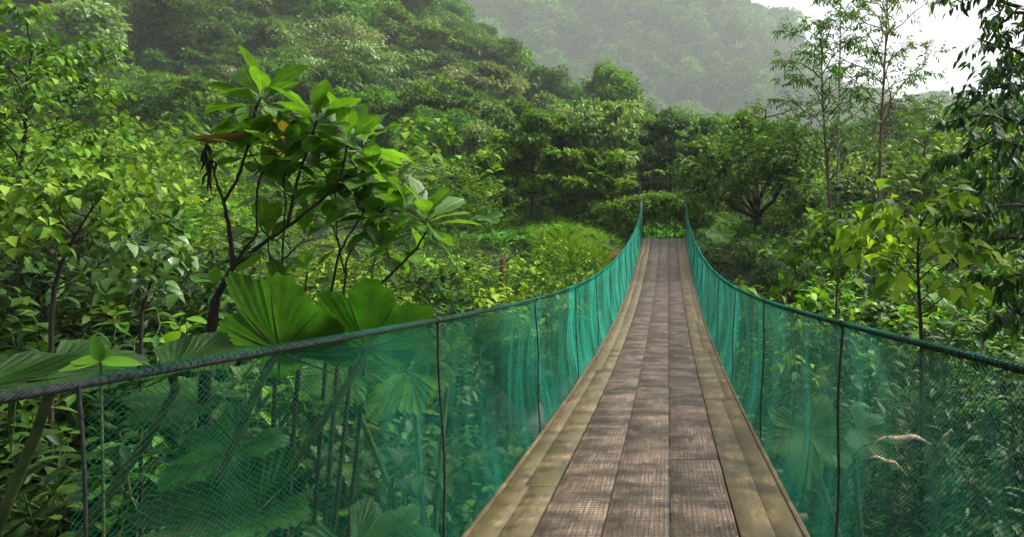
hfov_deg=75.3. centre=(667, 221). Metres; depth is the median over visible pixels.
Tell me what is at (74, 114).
forest tree
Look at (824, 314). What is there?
shrub
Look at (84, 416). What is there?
shrub
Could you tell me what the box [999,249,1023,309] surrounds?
shrub
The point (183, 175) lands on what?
shrub
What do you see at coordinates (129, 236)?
shrub
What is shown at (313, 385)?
umbrella plant
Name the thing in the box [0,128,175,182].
shrub
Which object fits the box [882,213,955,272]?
shrub
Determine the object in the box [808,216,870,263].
shrub
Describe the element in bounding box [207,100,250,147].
forest tree
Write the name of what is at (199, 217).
shrub
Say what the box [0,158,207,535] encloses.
broad leaved sapling
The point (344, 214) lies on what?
shrub
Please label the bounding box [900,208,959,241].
shrub
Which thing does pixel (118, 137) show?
shrub
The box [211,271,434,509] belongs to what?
umbrella plant
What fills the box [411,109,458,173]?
forest tree
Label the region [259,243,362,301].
shrub
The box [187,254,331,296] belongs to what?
shrub
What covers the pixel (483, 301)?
shrub
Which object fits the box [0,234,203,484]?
shrub
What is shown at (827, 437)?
umbrella plant
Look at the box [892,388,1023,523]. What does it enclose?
shrub
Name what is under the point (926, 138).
slender tree
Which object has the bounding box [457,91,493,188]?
forest tree
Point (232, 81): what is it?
forest tree
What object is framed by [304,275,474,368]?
shrub
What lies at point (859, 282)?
shrub
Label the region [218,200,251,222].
shrub
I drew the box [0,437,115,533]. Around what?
shrub
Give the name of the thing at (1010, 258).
shrub
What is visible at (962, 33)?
sky
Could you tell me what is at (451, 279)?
shrub
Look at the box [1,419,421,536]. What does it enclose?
shrub
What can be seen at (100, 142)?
shrub
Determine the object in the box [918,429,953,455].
dead leaf
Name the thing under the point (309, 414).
shrub
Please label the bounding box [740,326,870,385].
shrub
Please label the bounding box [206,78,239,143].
forest tree
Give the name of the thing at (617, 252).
earth mound
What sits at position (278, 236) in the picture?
shrub
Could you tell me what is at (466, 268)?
shrub
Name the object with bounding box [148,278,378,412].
shrub
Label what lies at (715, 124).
forest tree
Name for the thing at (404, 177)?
tree
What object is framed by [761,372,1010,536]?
shrub
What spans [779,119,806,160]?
forest tree
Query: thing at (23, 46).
forest tree
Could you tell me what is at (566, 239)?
long grass
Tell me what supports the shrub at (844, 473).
on the ground at (676, 96)
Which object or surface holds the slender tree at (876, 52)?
on the ground at (676, 96)
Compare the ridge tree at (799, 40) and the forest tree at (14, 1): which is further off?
the ridge tree at (799, 40)
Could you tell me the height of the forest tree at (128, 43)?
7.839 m
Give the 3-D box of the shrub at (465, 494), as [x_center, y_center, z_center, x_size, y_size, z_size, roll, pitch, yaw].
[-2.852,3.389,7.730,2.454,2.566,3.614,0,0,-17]
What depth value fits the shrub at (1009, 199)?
25.09 m
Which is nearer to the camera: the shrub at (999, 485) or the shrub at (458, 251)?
the shrub at (999, 485)
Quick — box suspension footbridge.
[0,199,1023,536]
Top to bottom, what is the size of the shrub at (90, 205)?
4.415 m
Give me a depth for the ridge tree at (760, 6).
714.51 m
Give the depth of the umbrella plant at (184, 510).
3.15 m
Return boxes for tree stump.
[499,252,504,311]
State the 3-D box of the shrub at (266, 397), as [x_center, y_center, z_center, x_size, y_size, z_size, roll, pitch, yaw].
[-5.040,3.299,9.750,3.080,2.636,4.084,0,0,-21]
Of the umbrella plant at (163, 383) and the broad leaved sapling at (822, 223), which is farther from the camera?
the broad leaved sapling at (822, 223)
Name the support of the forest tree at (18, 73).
on the ground at (676, 96)
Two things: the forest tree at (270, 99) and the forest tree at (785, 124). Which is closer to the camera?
the forest tree at (270, 99)
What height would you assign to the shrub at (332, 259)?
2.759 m
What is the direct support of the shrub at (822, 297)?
on the ground at (676, 96)
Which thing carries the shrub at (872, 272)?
on the ground at (676, 96)
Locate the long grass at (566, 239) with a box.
[518,220,624,339]
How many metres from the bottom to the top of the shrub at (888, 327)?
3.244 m
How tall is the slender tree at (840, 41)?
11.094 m
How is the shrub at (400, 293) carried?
on the ground at (676, 96)
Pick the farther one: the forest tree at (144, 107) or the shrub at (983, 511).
the forest tree at (144, 107)
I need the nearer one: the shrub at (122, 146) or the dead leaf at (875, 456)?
the dead leaf at (875, 456)
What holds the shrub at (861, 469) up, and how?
on the ground at (676, 96)
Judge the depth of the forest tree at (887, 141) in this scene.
56.38 m
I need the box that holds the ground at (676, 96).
[0,0,1023,494]
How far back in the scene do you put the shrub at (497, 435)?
8.21 m
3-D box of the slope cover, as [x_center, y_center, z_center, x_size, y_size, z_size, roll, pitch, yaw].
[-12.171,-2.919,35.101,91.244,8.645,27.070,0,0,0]
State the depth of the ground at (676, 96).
23.46 m
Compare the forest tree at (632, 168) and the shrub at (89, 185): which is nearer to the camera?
the shrub at (89, 185)
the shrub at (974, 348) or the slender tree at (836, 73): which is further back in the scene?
the slender tree at (836, 73)
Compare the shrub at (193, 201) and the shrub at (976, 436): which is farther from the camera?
the shrub at (193, 201)
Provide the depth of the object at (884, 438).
3.59 m
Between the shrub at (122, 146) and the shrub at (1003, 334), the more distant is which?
the shrub at (122, 146)
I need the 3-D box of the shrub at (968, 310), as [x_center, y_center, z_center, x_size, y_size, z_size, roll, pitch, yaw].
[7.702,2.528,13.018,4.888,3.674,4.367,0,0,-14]
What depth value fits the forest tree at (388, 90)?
59.40 m
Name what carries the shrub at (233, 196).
on the ground at (676, 96)
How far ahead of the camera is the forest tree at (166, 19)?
75.90 m
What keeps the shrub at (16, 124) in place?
on the ground at (676, 96)
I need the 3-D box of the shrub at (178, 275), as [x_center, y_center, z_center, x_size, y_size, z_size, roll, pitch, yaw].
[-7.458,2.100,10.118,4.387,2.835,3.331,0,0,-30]
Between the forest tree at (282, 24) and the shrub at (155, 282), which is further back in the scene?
the forest tree at (282, 24)
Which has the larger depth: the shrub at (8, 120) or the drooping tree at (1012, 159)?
the shrub at (8, 120)
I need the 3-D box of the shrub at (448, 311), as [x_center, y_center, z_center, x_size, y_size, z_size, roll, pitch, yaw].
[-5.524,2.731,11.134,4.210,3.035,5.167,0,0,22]
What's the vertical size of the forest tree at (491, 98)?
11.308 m
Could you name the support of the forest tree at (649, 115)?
on the ground at (676, 96)
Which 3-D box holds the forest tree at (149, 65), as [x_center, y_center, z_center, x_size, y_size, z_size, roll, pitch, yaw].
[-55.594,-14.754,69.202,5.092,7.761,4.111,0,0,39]
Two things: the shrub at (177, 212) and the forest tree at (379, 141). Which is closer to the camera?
the shrub at (177, 212)
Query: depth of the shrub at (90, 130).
29.53 m
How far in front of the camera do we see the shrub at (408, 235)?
20.36 m
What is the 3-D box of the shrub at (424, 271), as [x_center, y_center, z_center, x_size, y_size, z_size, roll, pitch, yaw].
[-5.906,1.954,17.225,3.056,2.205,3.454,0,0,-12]
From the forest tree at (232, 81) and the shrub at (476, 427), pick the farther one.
the forest tree at (232, 81)
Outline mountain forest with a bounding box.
[463,0,1022,131]
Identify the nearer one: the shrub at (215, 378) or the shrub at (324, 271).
the shrub at (215, 378)
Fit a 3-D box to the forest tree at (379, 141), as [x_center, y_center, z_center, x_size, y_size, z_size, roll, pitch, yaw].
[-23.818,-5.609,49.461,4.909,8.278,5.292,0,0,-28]
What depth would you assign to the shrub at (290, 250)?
16.94 m
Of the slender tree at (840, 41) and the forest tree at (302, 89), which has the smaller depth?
the slender tree at (840, 41)
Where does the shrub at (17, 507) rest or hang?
on the ground at (676, 96)
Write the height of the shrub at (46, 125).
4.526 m
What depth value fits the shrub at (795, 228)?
22.14 m
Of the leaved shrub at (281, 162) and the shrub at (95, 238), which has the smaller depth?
the leaved shrub at (281, 162)
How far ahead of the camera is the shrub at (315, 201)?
25.28 m
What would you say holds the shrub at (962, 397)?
on the ground at (676, 96)
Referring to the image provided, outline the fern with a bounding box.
[784,480,885,531]
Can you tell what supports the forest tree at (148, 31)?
on the ground at (676, 96)
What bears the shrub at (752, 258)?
on the ground at (676, 96)
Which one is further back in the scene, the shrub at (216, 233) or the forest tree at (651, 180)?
the forest tree at (651, 180)
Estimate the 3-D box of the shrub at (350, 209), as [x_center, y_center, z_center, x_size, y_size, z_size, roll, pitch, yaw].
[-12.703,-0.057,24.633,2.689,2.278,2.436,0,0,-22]
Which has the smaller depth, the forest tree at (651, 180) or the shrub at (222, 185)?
the shrub at (222, 185)
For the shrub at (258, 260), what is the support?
on the ground at (676, 96)
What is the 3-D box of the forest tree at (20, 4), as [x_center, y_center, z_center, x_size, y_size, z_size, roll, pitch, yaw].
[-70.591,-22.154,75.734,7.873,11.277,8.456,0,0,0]
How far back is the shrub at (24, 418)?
7.32 m
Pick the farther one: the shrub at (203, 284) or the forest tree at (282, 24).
the forest tree at (282, 24)
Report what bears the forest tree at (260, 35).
on the ground at (676, 96)
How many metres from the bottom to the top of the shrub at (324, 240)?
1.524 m
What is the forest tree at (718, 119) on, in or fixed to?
on the ground at (676, 96)
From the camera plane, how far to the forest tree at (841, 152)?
49.67 m
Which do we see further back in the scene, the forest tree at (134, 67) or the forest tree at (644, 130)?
the forest tree at (134, 67)
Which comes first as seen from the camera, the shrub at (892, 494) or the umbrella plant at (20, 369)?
the umbrella plant at (20, 369)
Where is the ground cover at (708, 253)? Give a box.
[24,207,1023,536]
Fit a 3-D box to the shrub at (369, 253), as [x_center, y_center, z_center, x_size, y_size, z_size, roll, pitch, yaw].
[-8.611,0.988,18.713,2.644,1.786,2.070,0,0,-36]
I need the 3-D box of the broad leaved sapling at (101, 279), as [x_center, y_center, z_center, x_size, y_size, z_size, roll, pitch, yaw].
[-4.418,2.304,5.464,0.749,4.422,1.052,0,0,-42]
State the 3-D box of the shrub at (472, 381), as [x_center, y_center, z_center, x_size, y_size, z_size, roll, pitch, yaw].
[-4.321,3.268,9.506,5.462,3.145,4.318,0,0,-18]
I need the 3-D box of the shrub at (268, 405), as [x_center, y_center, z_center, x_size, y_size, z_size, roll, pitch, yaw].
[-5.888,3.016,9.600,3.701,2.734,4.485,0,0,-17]
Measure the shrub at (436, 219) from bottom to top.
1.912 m
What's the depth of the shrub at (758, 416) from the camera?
12.28 m
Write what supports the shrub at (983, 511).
on the ground at (676, 96)
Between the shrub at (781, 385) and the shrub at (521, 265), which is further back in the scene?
the shrub at (521, 265)
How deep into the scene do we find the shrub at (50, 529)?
5.47 m
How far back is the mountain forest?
519.86 m
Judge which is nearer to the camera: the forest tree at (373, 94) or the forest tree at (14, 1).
the forest tree at (373, 94)
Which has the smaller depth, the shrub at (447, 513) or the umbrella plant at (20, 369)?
the umbrella plant at (20, 369)
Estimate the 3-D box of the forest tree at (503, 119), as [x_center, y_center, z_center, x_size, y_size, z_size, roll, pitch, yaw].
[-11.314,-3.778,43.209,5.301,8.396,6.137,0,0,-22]
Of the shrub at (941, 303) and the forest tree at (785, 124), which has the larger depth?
the forest tree at (785, 124)
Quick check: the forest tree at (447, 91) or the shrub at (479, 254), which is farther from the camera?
the forest tree at (447, 91)
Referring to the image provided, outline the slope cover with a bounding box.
[155,196,1022,256]
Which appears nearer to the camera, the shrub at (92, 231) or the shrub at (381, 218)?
the shrub at (92, 231)
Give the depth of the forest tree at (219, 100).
45.94 m
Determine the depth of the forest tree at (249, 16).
85.14 m
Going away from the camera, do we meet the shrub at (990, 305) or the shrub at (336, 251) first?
the shrub at (990, 305)
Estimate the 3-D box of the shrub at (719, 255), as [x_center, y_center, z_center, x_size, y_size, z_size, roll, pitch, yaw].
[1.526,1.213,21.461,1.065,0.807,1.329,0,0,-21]
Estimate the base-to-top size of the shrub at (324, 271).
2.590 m
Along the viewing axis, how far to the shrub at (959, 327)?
10.94 m
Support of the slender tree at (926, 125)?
on the ground at (676, 96)
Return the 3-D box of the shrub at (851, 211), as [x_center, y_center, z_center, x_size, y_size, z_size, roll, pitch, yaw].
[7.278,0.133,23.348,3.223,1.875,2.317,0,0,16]
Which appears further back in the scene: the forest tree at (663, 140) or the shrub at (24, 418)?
the forest tree at (663, 140)
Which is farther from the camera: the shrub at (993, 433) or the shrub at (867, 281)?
the shrub at (867, 281)
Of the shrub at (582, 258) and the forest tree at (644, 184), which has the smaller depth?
the shrub at (582, 258)
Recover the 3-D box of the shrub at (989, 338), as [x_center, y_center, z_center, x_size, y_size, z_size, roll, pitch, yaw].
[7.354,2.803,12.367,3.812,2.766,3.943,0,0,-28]
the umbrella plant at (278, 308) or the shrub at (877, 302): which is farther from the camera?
the shrub at (877, 302)
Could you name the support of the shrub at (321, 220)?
on the ground at (676, 96)
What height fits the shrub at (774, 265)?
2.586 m
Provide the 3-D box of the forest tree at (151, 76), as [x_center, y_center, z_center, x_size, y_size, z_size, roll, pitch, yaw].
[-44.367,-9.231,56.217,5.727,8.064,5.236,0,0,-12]
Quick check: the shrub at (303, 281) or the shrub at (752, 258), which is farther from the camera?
the shrub at (752, 258)
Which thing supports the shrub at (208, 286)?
on the ground at (676, 96)
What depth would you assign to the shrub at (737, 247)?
22.51 m
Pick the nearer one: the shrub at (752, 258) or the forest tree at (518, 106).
the shrub at (752, 258)
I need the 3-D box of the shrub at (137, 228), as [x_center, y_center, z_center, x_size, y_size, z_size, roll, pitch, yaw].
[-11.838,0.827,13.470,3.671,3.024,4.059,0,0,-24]
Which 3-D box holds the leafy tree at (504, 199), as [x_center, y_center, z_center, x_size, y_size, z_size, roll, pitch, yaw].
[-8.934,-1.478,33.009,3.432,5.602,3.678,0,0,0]
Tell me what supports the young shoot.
on the ground at (676, 96)
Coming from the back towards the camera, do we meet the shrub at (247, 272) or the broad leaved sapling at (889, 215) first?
the shrub at (247, 272)
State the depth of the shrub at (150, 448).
6.22 m
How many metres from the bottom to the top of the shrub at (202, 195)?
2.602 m
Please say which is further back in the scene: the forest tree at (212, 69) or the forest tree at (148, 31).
the forest tree at (148, 31)
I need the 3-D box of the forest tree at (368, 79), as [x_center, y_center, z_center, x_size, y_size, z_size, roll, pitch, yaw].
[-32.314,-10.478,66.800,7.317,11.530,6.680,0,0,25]
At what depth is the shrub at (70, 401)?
7.63 m
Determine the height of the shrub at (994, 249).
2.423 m
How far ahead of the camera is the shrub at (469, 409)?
9.51 m
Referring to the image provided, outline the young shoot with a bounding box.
[59,334,142,536]
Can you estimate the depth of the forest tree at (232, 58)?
70.83 m
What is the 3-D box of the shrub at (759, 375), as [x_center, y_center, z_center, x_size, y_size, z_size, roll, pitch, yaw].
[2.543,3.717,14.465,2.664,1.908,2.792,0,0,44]
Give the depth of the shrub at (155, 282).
10.18 m
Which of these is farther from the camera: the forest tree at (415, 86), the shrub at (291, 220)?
the forest tree at (415, 86)
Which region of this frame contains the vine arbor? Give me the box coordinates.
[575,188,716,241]
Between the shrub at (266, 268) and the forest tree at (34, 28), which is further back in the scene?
the forest tree at (34, 28)
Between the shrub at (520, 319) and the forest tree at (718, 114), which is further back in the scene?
the forest tree at (718, 114)
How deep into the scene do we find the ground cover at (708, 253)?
20.72 m
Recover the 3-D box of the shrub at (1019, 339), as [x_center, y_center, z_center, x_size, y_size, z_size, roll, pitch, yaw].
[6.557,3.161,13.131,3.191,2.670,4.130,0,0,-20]
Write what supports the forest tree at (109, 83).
on the ground at (676, 96)
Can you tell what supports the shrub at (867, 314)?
on the ground at (676, 96)
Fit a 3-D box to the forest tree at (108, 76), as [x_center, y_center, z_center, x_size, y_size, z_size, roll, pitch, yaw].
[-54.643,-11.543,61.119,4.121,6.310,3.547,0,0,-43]
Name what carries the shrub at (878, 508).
on the ground at (676, 96)
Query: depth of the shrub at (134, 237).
10.23 m
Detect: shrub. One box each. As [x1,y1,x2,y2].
[0,107,47,160]
[0,108,80,145]
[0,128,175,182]
[0,134,137,222]
[0,144,71,179]
[0,146,145,218]
[0,179,163,275]
[0,189,193,342]
[0,190,170,308]
[0,202,169,345]
[0,207,193,324]
[0,228,153,439]
[0,230,165,392]
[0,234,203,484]
[0,242,316,476]
[0,318,176,498]
[0,344,473,536]
[0,361,514,536]
[0,367,378,536]
[0,391,308,536]
[0,392,174,522]
[0,420,184,535]
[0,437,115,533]
[1,110,58,153]
[1,118,126,173]
[1,201,323,356]
[1,214,266,353]
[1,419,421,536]
[1,428,388,536]
[2,122,95,162]
[2,279,206,411]
[3,153,73,179]
[4,151,146,203]
[4,223,320,363]
[4,229,167,305]
[6,185,115,283]
[9,187,195,283]
[20,186,140,227]
[21,192,167,246]
[21,410,437,536]
[24,176,254,254]
[29,108,80,144]
[32,138,186,207]
[34,135,179,180]
[36,163,263,279]
[39,137,221,211]
[42,121,119,144]
[42,281,293,439]
[54,264,287,411]
[65,163,269,270]
[67,150,211,222]
[77,125,176,179]
[80,386,519,534]
[95,258,265,322]
[97,345,396,478]
[98,359,369,463]
[101,154,218,207]
[102,211,268,281]
[114,181,216,250]
[114,188,254,276]
[127,263,230,330]
[129,268,316,364]
[147,162,215,211]
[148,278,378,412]
[173,45,480,536]
[174,173,255,197]
[176,362,531,530]
[183,191,236,216]
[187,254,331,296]
[198,182,248,206]
[201,249,405,304]
[201,254,348,291]
[201,291,473,422]
[202,242,313,285]
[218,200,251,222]
[223,266,347,312]
[227,183,312,205]
[232,214,306,251]
[234,234,319,272]
[235,186,300,209]
[241,390,435,457]
[246,212,308,242]
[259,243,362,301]
[270,180,354,211]
[273,222,348,262]
[278,479,486,532]
[280,233,384,292]
[282,193,355,208]
[282,200,301,223]
[283,371,530,512]
[283,403,398,443]
[287,263,424,305]
[290,248,463,303]
[296,344,551,468]
[297,354,490,453]
[299,149,403,198]
[303,391,537,535]
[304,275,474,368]
[307,196,365,223]
[307,261,488,331]
[309,491,459,536]
[313,213,349,227]
[313,417,529,536]
[316,203,363,227]
[322,232,405,275]
[337,202,417,224]
[342,242,480,308]
[346,252,522,358]
[368,234,439,293]
[379,213,422,236]
[388,252,502,315]
[389,225,431,247]
[392,287,445,337]
[394,262,520,380]
[401,205,462,237]
[413,254,556,378]
[419,281,596,384]
[421,234,491,283]
[422,244,572,327]
[424,243,525,299]
[428,211,484,240]
[435,224,493,257]
[442,318,558,413]
[454,310,553,398]
[457,257,601,333]
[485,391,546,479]
[514,249,614,326]
[531,238,575,271]
[554,245,604,279]
[702,247,730,264]
[709,303,817,401]
[718,269,802,328]
[722,236,749,255]
[722,240,931,373]
[727,339,818,405]
[730,358,843,430]
[732,234,778,269]
[733,265,1002,401]
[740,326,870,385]
[745,395,770,436]
[749,302,881,396]
[750,414,780,466]
[752,221,845,302]
[756,343,932,424]
[757,225,804,258]
[757,355,1014,483]
[759,316,1020,535]
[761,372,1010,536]
[764,290,936,411]
[764,400,910,499]
[765,219,910,304]
[769,284,1017,432]
[770,455,861,505]
[773,408,1023,536]
[775,241,967,315]
[782,215,822,239]
[782,406,965,536]
[783,270,942,355]
[796,354,1023,536]
[796,428,1022,536]
[797,291,975,396]
[806,264,1004,408]
[807,496,944,536]
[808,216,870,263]
[821,278,1023,350]
[829,507,979,536]
[832,200,904,223]
[840,301,1023,459]
[840,427,1023,536]
[845,375,1023,535]
[866,307,1021,425]
[868,297,1023,426]
[872,245,1022,368]
[876,358,1018,460]
[880,256,1023,340]
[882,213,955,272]
[884,284,1023,422]
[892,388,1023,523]
[898,201,955,231]
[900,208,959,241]
[902,471,1017,536]
[912,301,1023,427]
[912,424,1023,534]
[913,232,1023,318]
[917,307,1022,371]
[917,369,1023,484]
[922,279,1023,359]
[925,329,1022,428]
[932,283,1023,349]
[939,222,1012,251]
[953,297,1021,357]
[963,188,1021,213]
[969,228,1023,314]
[980,227,1023,273]
[980,300,1023,347]
[986,185,1008,213]
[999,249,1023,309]
[1001,246,1023,283]
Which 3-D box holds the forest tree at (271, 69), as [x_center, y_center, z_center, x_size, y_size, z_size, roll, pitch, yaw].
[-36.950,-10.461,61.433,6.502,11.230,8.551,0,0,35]
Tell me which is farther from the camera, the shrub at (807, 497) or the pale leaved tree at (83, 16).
the pale leaved tree at (83, 16)
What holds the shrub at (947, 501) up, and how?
on the ground at (676, 96)
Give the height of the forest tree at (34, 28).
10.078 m
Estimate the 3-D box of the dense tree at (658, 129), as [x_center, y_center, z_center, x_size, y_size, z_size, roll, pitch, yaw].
[-0.390,-2.365,36.229,7.060,7.245,5.166,0,0,36]
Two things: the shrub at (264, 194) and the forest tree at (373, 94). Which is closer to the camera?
the shrub at (264, 194)
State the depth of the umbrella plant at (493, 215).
23.90 m
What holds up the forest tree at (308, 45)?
on the ground at (676, 96)
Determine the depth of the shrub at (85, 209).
11.44 m
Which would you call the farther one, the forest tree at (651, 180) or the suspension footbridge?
the forest tree at (651, 180)
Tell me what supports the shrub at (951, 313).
on the ground at (676, 96)
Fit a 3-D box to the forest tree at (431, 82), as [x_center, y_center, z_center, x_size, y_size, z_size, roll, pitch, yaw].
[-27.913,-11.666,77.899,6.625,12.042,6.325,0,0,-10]
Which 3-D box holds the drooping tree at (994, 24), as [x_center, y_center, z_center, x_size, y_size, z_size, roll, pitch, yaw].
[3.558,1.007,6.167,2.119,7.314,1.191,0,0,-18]
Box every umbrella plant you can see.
[0,331,258,536]
[119,370,292,491]
[128,446,440,536]
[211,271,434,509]
[292,326,468,532]
[448,209,502,233]
[581,234,619,249]
[696,213,737,257]
[740,235,790,268]
[764,394,904,536]
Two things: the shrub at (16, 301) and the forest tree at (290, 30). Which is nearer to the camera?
the shrub at (16, 301)
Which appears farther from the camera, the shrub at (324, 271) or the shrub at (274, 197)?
the shrub at (274, 197)
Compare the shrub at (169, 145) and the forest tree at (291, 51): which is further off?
the forest tree at (291, 51)
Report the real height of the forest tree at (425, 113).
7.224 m
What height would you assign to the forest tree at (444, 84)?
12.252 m
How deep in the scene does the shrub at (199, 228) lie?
14.04 m
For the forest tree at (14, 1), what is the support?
on the ground at (676, 96)
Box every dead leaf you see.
[849,455,904,472]
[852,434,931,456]
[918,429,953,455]
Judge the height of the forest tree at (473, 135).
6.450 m
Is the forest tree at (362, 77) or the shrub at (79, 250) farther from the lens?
the forest tree at (362, 77)
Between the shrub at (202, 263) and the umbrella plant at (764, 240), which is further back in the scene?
the umbrella plant at (764, 240)
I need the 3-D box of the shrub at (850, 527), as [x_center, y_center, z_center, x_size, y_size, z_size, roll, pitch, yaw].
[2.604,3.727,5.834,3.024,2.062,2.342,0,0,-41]
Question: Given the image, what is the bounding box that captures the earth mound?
[602,249,633,269]
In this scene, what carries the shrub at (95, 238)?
on the ground at (676, 96)
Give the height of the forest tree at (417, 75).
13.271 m
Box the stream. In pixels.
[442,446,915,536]
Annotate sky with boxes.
[751,0,1023,98]
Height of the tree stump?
2.321 m
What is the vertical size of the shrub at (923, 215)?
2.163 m
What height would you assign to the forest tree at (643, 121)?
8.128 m
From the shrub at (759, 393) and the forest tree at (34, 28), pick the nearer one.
the shrub at (759, 393)
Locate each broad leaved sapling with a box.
[0,0,189,343]
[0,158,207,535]
[91,232,198,536]
[768,200,915,407]
[830,172,1019,534]
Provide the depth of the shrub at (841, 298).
14.63 m
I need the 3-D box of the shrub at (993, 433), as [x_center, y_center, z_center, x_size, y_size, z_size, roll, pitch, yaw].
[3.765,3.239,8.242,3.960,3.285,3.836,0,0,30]
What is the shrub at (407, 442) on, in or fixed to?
on the ground at (676, 96)
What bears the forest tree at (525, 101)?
on the ground at (676, 96)
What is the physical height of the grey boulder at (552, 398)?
2.018 m
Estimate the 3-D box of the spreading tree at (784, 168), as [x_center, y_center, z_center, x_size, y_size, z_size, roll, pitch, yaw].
[3.472,-1.809,25.505,8.791,6.716,7.020,0,0,0]
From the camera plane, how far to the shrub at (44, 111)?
27.32 m
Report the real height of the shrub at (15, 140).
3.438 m
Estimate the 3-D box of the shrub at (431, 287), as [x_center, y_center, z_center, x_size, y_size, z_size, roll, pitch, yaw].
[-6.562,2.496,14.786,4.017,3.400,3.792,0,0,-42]
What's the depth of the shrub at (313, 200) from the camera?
25.73 m
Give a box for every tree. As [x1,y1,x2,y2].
[0,0,40,35]
[0,6,48,45]
[0,47,38,106]
[0,69,77,108]
[5,40,42,54]
[9,67,69,126]
[16,0,135,80]
[17,0,60,13]
[20,15,71,65]
[29,77,121,139]
[82,89,133,124]
[92,71,116,81]
[95,73,133,91]
[101,79,187,145]
[109,38,134,75]
[112,70,172,90]
[117,62,145,80]
[124,19,190,72]
[139,48,175,75]
[151,46,220,77]
[160,14,221,72]
[182,64,231,80]
[182,97,223,134]
[203,87,292,155]
[204,21,249,65]
[204,73,224,82]
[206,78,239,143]
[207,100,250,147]
[210,44,259,81]
[220,63,247,82]
[221,95,282,149]
[224,54,312,95]
[228,75,244,87]
[237,11,256,35]
[238,16,294,60]
[245,43,318,81]
[248,15,296,55]
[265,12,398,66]
[274,58,380,106]
[279,75,327,139]
[287,28,300,46]
[293,39,437,91]
[295,36,332,54]
[308,106,369,147]
[311,53,371,86]
[328,141,465,287]
[331,84,413,150]
[335,97,389,143]
[362,68,396,91]
[364,86,483,179]
[375,82,395,96]
[383,56,427,81]
[385,78,457,144]
[388,104,457,169]
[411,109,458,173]
[414,77,439,89]
[431,73,474,97]
[442,87,460,100]
[455,119,510,204]
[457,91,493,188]
[458,100,515,152]
[468,141,530,223]
[473,90,507,109]
[474,103,520,135]
[475,107,594,225]
[503,96,536,110]
[504,96,549,201]
[515,93,525,100]
[535,146,638,219]
[563,95,588,199]
[596,146,636,193]
[608,116,713,219]
[613,99,657,120]
[617,113,661,193]
[625,127,654,178]
[625,147,662,194]
[627,174,668,194]
[642,98,855,238]
[646,107,685,180]
[650,115,728,184]
[690,115,727,124]
[695,113,739,171]
[708,111,741,143]
[709,109,766,199]
[735,121,776,197]
[750,2,766,12]
[752,7,912,260]
[763,4,810,48]
[776,0,900,220]
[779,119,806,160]
[783,32,810,56]
[795,0,970,200]
[802,127,822,157]
[818,119,863,172]
[832,139,875,178]
[872,155,905,174]
[874,134,902,162]
[888,91,964,181]
[904,108,964,184]
[919,33,1023,345]
[927,0,1023,101]
[966,142,1007,171]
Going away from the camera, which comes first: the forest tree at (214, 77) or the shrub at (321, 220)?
the shrub at (321, 220)
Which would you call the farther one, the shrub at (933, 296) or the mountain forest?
the mountain forest
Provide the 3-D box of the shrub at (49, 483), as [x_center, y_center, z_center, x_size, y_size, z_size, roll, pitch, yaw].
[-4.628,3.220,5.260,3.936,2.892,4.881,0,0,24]
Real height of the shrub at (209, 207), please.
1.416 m
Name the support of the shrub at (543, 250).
on the ground at (676, 96)
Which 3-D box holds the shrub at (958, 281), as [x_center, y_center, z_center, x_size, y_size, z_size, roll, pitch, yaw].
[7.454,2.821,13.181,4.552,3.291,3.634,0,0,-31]
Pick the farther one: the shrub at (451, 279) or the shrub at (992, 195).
the shrub at (992, 195)
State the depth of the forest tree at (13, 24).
70.92 m
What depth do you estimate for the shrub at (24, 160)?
19.89 m
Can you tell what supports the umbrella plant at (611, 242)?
on the ground at (676, 96)
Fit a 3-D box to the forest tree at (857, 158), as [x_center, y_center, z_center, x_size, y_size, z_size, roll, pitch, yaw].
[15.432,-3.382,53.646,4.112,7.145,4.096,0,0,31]

